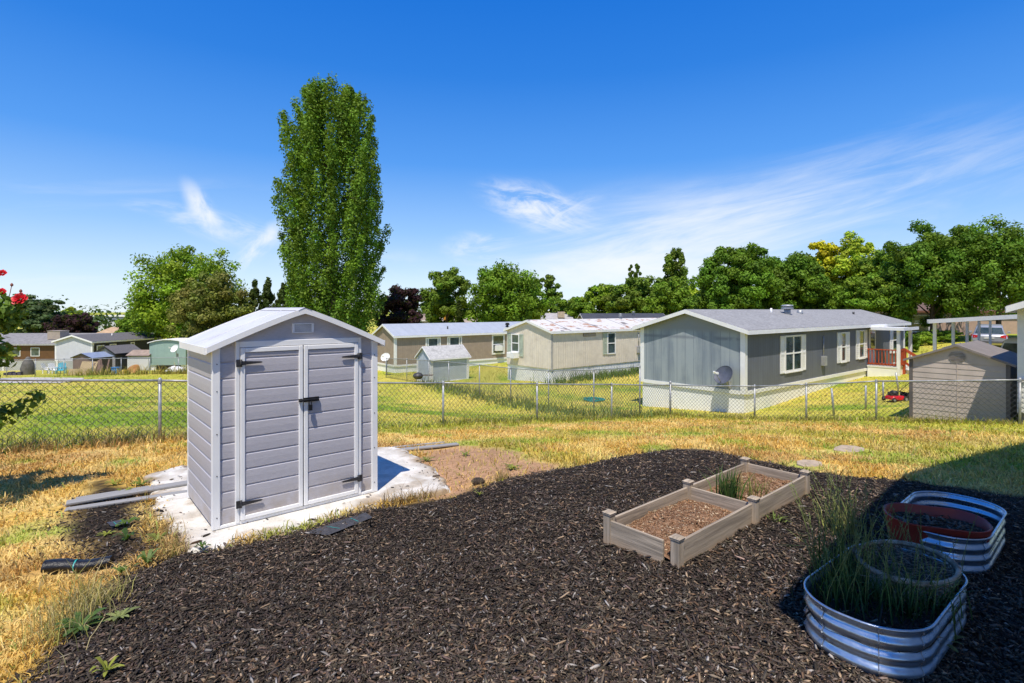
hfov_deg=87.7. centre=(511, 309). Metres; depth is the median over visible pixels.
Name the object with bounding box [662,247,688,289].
poplar tree
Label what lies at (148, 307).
broadleaf tree
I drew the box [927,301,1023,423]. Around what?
pergola
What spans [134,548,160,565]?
weed
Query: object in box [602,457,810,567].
raised garden bed
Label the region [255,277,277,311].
cypress tree
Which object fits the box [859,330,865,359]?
window
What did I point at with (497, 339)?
window
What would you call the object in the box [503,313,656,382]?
mobile home
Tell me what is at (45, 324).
broadleaf tree
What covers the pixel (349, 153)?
poplar tree
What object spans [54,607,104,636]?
weed
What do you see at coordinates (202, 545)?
weed
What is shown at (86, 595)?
tall grass
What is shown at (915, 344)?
shrub
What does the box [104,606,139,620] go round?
weed
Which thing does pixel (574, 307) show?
broadleaf tree
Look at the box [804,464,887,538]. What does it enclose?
tall weed
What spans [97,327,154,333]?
house
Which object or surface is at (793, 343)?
window
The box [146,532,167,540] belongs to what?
weed
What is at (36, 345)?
mobile home
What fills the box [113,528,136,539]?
weed
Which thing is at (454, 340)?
window
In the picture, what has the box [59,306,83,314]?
broadleaf tree
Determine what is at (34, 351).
window
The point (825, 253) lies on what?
broadleaf tree
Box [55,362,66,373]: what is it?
garden chair
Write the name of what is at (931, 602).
tall weed
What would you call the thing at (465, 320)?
house
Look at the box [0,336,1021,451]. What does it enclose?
field grass
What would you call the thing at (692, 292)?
broadleaf tree
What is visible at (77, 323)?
broadleaf tree
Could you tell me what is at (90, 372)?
tall grass
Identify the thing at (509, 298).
broadleaf tree
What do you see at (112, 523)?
fabric sheet
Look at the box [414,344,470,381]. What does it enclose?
storage shed
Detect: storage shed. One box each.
[70,352,114,371]
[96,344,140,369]
[125,350,150,370]
[179,307,384,530]
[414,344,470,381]
[903,340,1017,421]
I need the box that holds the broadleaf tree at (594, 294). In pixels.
[580,283,612,312]
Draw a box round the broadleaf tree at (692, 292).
[688,284,707,307]
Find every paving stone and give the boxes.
[797,459,821,466]
[833,445,863,451]
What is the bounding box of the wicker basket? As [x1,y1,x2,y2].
[848,538,973,608]
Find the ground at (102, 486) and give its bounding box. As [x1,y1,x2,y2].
[0,312,1023,682]
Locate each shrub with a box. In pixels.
[905,331,920,351]
[916,334,937,344]
[917,329,957,341]
[940,330,962,340]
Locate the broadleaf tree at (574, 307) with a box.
[552,296,595,318]
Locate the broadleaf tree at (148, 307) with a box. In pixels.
[123,243,247,339]
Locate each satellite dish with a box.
[169,345,178,356]
[381,353,389,374]
[713,366,732,388]
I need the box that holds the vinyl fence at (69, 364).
[0,360,72,370]
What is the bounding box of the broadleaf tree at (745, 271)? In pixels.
[686,242,785,308]
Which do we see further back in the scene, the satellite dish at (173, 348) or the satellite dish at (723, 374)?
the satellite dish at (173, 348)
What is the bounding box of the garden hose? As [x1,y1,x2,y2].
[583,397,604,401]
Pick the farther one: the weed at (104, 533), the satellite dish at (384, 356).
the satellite dish at (384, 356)
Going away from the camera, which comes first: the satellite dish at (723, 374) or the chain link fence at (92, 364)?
the satellite dish at (723, 374)
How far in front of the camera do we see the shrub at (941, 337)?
41.67 m
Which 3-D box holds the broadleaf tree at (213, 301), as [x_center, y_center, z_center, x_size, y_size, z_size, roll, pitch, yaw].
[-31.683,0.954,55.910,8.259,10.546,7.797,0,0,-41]
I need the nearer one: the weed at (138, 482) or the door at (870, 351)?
the weed at (138, 482)
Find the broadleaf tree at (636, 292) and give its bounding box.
[602,275,669,312]
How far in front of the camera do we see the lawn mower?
19.91 m
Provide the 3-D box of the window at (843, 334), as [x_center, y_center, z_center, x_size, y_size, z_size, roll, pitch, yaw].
[16.927,1.920,27.220,0.730,1.560,0.095,0,0,-39]
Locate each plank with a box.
[64,490,186,511]
[66,480,186,506]
[76,485,153,498]
[392,441,444,447]
[401,442,458,450]
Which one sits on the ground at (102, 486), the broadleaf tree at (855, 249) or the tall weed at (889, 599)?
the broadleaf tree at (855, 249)
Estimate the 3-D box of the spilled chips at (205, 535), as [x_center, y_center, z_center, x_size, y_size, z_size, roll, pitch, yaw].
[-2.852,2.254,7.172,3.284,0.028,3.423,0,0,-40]
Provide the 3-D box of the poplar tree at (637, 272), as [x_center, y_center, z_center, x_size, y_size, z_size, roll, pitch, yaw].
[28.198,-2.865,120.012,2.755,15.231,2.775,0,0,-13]
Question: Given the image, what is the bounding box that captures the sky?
[0,0,1023,312]
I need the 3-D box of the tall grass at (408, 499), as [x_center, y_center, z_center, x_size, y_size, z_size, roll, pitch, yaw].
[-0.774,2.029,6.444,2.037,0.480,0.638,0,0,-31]
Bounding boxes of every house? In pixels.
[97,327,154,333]
[442,316,475,322]
[540,312,572,319]
[577,311,665,318]
[875,303,1016,334]
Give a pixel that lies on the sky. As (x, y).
(579, 143)
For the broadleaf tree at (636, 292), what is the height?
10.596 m
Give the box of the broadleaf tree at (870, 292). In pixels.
[828,272,918,325]
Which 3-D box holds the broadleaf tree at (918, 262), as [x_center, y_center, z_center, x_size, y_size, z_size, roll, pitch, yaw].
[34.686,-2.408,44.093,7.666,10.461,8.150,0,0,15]
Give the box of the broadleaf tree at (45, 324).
[39,322,68,332]
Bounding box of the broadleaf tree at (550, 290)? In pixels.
[533,274,564,319]
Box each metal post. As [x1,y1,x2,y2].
[830,388,834,415]
[865,385,866,408]
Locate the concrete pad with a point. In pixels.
(396, 466)
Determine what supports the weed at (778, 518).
on the mulch bed at (972, 649)
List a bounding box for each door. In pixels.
[236,345,302,520]
[303,343,361,505]
[869,329,875,364]
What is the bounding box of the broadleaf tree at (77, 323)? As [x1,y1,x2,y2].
[46,312,100,332]
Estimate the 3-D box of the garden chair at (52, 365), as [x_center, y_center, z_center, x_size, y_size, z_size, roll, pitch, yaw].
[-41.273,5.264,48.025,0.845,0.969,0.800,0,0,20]
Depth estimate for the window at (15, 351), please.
64.19 m
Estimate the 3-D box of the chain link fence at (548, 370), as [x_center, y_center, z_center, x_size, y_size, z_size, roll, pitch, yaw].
[-2.253,3.701,30.001,0.511,3.355,25.090,0,0,-34]
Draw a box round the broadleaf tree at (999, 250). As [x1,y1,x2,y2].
[936,213,1023,324]
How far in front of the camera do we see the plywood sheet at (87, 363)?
45.91 m
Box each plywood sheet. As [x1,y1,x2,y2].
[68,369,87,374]
[80,361,97,370]
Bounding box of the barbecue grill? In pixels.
[413,372,432,384]
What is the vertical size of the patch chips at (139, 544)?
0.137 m
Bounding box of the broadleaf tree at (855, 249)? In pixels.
[823,230,878,308]
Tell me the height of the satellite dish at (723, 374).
0.931 m
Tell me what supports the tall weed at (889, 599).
in the metal garden bed at (877, 647)
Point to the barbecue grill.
(417, 375)
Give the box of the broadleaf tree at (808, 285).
[752,250,836,308]
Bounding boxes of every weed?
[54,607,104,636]
[89,656,124,676]
[96,530,114,535]
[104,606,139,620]
[105,479,121,484]
[112,565,129,572]
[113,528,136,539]
[115,517,139,526]
[131,477,152,484]
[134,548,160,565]
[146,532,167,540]
[195,541,210,547]
[503,463,519,468]
[765,512,787,522]
[781,467,918,591]
[787,532,905,621]
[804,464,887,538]
[833,509,956,639]
[865,490,996,601]
[879,525,981,630]
[947,635,965,651]
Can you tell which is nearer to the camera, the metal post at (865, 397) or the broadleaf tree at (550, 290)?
the metal post at (865, 397)
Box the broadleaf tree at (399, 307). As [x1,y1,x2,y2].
[371,283,423,326]
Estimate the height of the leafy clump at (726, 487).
0.385 m
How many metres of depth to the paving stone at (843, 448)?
8.38 m
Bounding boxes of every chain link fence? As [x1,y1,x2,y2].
[0,357,186,376]
[0,378,1023,451]
[386,358,640,412]
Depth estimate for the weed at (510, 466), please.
7.45 m
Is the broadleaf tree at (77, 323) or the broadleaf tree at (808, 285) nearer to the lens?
the broadleaf tree at (808, 285)
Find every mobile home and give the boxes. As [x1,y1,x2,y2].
[0,330,99,360]
[51,331,161,360]
[372,321,521,372]
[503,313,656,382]
[632,304,918,412]
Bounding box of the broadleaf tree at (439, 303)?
[417,266,474,322]
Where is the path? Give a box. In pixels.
[0,377,83,382]
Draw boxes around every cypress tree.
[248,279,263,312]
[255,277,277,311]
[274,282,291,307]
[455,300,463,322]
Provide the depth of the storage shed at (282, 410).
5.96 m
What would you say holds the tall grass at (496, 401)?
on the ground at (102, 486)
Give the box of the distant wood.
[8,287,1001,331]
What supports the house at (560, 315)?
on the ground at (102, 486)
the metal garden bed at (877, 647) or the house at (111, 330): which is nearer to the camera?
the metal garden bed at (877, 647)
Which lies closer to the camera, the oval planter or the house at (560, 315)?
the oval planter
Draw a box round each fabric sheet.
[107,520,129,525]
[308,512,371,534]
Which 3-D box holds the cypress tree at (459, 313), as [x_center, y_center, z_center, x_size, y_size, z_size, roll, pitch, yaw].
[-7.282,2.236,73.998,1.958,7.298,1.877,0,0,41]
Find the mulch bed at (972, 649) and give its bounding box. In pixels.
[30,450,1023,682]
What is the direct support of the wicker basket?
in the metal garden bed at (877, 647)
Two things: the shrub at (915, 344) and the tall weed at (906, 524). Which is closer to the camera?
the tall weed at (906, 524)
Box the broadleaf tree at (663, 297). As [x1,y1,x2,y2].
[642,276,693,314]
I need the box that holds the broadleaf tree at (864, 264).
[850,249,910,279]
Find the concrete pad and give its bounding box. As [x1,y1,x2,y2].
[143,447,449,552]
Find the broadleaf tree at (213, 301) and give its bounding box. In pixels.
[164,270,255,337]
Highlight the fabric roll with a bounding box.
[40,555,113,572]
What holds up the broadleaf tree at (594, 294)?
on the ground at (102, 486)
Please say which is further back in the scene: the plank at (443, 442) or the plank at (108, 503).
the plank at (443, 442)
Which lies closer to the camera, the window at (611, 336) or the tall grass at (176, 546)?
the tall grass at (176, 546)
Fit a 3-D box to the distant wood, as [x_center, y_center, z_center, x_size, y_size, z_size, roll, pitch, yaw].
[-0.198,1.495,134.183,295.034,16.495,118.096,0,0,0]
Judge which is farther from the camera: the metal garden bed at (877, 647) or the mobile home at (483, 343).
the mobile home at (483, 343)
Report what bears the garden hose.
on the ground at (102, 486)
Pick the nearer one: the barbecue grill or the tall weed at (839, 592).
the tall weed at (839, 592)
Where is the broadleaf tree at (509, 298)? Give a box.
[465,258,555,321]
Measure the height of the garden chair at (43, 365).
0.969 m
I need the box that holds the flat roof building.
[93,315,124,330]
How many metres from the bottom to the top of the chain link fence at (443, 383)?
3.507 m
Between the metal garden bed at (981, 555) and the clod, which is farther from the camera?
the clod
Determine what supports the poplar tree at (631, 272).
on the ground at (102, 486)
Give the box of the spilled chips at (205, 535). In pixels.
[157,460,444,552]
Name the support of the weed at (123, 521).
on the ground at (102, 486)
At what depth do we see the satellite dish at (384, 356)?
42.27 m
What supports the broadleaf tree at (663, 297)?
on the ground at (102, 486)
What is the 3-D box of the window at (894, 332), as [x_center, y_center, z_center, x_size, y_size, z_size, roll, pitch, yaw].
[23.257,1.855,32.363,1.080,1.530,0.095,0,0,-39]
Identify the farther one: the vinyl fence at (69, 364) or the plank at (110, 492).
the vinyl fence at (69, 364)
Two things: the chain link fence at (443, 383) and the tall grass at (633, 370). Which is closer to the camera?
the chain link fence at (443, 383)
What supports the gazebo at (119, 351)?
on the ground at (102, 486)
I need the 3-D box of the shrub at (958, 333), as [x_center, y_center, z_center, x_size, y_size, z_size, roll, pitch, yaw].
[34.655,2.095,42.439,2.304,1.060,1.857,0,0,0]
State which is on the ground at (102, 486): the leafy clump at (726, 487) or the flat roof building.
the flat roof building
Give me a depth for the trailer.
50.61 m
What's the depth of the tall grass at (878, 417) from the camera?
15.72 m
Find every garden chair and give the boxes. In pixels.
[41,363,54,373]
[48,363,61,373]
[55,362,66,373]
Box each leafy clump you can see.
[701,464,753,499]
[735,471,774,498]
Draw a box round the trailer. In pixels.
[148,337,188,369]
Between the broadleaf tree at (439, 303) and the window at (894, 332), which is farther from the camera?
the broadleaf tree at (439, 303)
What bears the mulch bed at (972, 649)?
on the ground at (102, 486)
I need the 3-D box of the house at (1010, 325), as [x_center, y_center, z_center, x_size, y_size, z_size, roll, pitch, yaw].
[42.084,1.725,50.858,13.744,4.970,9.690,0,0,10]
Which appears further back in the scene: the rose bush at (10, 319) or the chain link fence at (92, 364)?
the chain link fence at (92, 364)
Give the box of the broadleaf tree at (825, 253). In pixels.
[807,240,843,285]
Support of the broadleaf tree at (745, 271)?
on the ground at (102, 486)
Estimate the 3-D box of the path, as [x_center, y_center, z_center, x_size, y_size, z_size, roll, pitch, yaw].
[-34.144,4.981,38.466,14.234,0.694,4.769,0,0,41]
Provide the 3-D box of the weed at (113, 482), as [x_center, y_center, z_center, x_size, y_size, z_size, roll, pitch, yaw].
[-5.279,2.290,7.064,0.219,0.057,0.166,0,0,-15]
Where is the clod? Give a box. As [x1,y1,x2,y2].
[471,477,484,484]
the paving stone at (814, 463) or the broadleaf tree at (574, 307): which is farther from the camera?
the broadleaf tree at (574, 307)
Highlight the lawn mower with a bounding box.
[882,383,908,401]
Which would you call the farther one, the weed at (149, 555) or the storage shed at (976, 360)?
the storage shed at (976, 360)
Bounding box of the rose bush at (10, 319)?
[0,269,46,454]
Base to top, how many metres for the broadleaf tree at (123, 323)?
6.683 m
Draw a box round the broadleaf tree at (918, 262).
[877,219,1005,332]
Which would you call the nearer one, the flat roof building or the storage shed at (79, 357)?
the storage shed at (79, 357)
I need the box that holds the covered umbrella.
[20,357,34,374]
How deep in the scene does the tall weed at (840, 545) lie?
3.52 m
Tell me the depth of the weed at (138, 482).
7.05 m
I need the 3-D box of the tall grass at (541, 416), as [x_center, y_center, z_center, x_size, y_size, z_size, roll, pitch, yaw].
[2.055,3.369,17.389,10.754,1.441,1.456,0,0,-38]
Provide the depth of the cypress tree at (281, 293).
59.55 m
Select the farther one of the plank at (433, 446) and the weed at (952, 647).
the plank at (433, 446)
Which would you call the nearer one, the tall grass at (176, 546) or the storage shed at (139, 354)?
the tall grass at (176, 546)
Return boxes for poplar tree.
[269,71,393,333]
[628,264,633,276]
[633,263,641,310]
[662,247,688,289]
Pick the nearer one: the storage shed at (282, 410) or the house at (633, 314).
the storage shed at (282, 410)
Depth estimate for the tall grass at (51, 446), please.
9.77 m
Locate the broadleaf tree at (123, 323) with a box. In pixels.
[114,311,150,332]
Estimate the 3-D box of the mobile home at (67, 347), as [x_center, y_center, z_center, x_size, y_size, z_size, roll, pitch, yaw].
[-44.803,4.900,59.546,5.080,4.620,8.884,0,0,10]
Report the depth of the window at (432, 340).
46.23 m
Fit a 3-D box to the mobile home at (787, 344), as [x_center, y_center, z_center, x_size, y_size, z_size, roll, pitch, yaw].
[16.165,2.500,28.088,20.604,5.540,8.200,0,0,-39]
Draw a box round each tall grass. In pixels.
[1,420,186,453]
[7,550,137,682]
[57,362,186,376]
[138,485,206,561]
[363,458,514,505]
[406,377,689,418]
[424,405,677,425]
[530,363,638,387]
[663,402,1013,424]
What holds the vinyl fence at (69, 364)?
on the ground at (102, 486)
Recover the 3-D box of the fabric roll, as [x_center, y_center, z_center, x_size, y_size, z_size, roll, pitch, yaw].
[-3.739,2.186,4.599,0.476,0.121,0.159,0,0,-17]
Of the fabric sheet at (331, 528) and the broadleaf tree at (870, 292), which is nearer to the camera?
the fabric sheet at (331, 528)
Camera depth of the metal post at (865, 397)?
18.97 m
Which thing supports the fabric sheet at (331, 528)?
on the mulch bed at (972, 649)
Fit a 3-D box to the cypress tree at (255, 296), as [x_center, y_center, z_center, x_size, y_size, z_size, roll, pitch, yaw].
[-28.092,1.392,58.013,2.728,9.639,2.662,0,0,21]
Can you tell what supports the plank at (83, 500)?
on the ground at (102, 486)
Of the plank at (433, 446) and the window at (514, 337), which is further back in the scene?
the window at (514, 337)
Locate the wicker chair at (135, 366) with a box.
[128,364,138,372]
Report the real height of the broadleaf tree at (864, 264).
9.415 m
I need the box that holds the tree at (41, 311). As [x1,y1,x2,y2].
[0,294,67,332]
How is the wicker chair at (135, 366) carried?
on the ground at (102, 486)
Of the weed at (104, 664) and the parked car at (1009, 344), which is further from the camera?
the parked car at (1009, 344)
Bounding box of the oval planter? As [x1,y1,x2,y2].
[883,503,992,543]
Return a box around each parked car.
[969,324,1010,345]
[1001,337,1016,352]
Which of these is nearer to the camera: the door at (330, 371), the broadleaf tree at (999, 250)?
the door at (330, 371)
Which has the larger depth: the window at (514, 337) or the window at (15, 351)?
the window at (15, 351)
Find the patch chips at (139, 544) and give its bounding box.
[11,489,202,580]
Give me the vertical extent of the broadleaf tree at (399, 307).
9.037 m
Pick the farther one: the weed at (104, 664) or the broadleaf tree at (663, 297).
the broadleaf tree at (663, 297)
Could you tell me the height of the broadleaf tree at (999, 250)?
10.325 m
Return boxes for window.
[12,348,20,355]
[31,348,39,355]
[425,337,440,345]
[447,336,461,344]
[492,334,504,354]
[511,334,518,351]
[607,332,615,353]
[785,335,802,373]
[841,332,846,362]
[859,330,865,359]
[893,330,896,352]
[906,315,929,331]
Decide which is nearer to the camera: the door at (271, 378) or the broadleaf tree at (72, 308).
the door at (271, 378)
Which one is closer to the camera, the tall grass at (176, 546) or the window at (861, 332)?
the tall grass at (176, 546)
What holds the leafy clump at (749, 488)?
in the raised garden bed at (690, 519)
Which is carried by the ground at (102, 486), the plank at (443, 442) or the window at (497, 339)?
the plank at (443, 442)
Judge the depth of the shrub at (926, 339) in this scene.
40.39 m
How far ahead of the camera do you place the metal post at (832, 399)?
18.17 m
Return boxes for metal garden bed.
[802,544,967,680]
[889,491,1006,573]
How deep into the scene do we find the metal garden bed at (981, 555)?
4.14 m
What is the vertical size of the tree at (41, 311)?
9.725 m
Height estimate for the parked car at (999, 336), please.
1.617 m

